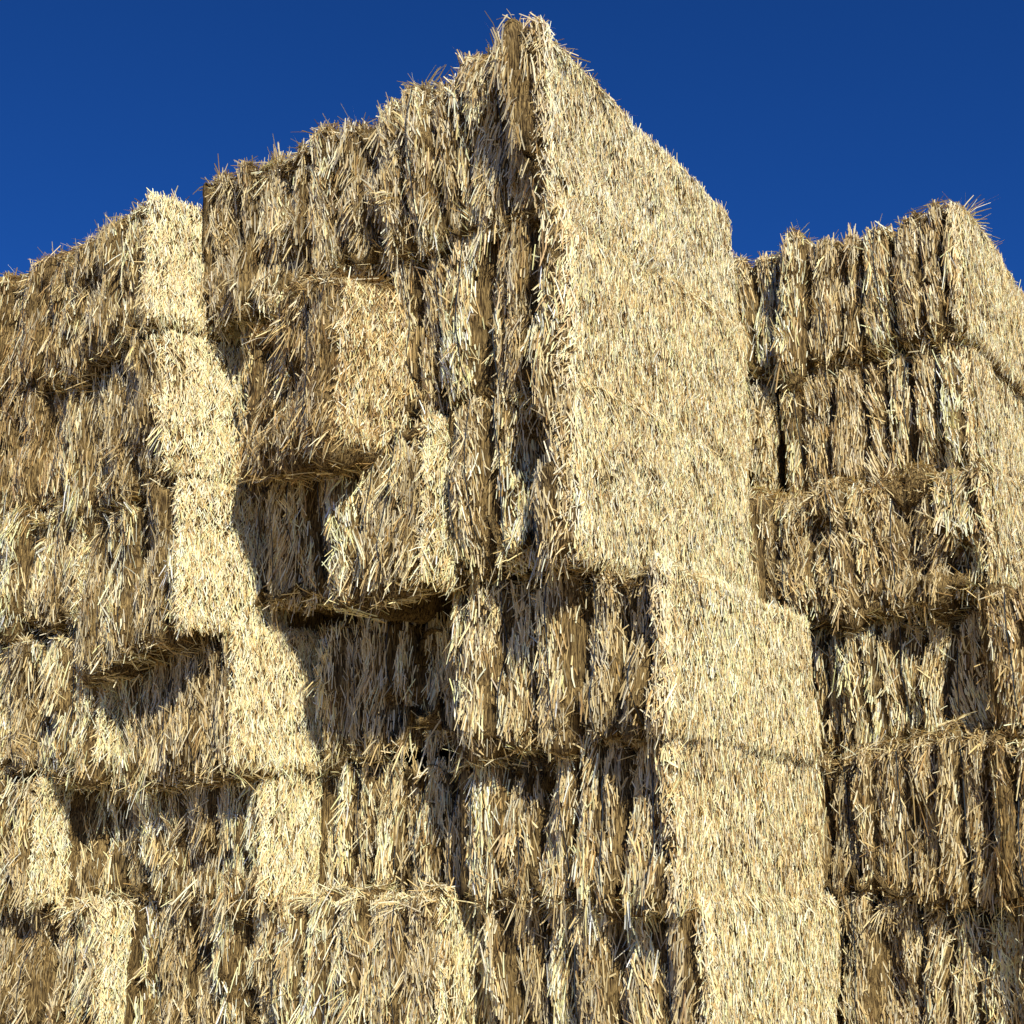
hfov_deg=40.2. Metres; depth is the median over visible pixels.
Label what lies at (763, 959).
straw bale
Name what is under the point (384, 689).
straw bale
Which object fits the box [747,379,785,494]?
straw bale
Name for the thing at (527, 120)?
straw bale
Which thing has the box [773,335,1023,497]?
straw bale
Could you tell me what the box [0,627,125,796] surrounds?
straw bale
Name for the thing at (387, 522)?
straw bale
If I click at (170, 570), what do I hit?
straw bale
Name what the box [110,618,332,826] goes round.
straw bale
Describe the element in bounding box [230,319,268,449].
straw bale
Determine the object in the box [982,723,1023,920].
straw bale
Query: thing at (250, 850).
straw bale
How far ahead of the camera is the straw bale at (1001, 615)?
8.39 m
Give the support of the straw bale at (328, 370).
on the straw bale at (387, 522)
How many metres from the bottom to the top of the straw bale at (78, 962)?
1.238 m
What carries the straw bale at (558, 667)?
on the straw bale at (642, 830)
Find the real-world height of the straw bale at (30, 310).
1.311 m
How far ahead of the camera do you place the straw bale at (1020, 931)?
8.08 m
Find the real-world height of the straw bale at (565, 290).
1.342 m
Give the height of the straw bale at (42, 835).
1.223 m
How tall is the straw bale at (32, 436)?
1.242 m
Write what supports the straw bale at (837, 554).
on the straw bale at (896, 678)
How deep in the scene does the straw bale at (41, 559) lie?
9.77 m
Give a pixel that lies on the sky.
(825, 116)
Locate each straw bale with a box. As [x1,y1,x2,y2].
[0,243,84,414]
[0,387,77,519]
[0,498,91,651]
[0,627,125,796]
[0,772,90,929]
[0,884,148,1023]
[49,186,256,398]
[56,327,244,542]
[60,771,324,936]
[70,472,327,694]
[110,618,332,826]
[128,873,477,1023]
[193,11,740,346]
[230,260,421,492]
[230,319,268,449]
[245,475,439,632]
[303,606,460,778]
[315,400,472,623]
[317,751,471,921]
[390,194,755,472]
[442,545,822,776]
[442,727,825,945]
[445,354,763,601]
[470,887,843,1023]
[732,192,1023,403]
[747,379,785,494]
[747,451,1023,641]
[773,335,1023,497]
[797,709,1017,921]
[806,600,997,757]
[832,891,1023,1023]
[974,577,1023,747]
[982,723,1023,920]
[1006,899,1023,1022]
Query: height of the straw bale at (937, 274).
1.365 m
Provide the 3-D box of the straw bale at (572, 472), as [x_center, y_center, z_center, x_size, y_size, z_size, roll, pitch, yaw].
[0.566,0.024,8.377,1.029,1.274,2.549,-11,-18,34]
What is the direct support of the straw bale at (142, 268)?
on the straw bale at (160, 404)
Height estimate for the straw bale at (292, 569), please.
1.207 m
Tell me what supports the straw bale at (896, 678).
on the straw bale at (916, 819)
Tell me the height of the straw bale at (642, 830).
1.243 m
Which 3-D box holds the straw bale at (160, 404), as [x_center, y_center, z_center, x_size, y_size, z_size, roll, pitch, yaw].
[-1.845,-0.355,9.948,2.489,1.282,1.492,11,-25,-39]
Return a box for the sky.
[0,0,1023,292]
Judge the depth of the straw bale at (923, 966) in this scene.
8.55 m
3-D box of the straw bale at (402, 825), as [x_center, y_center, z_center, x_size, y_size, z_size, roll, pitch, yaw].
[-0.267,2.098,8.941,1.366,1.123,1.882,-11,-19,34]
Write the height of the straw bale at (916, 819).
1.340 m
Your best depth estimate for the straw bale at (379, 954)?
8.14 m

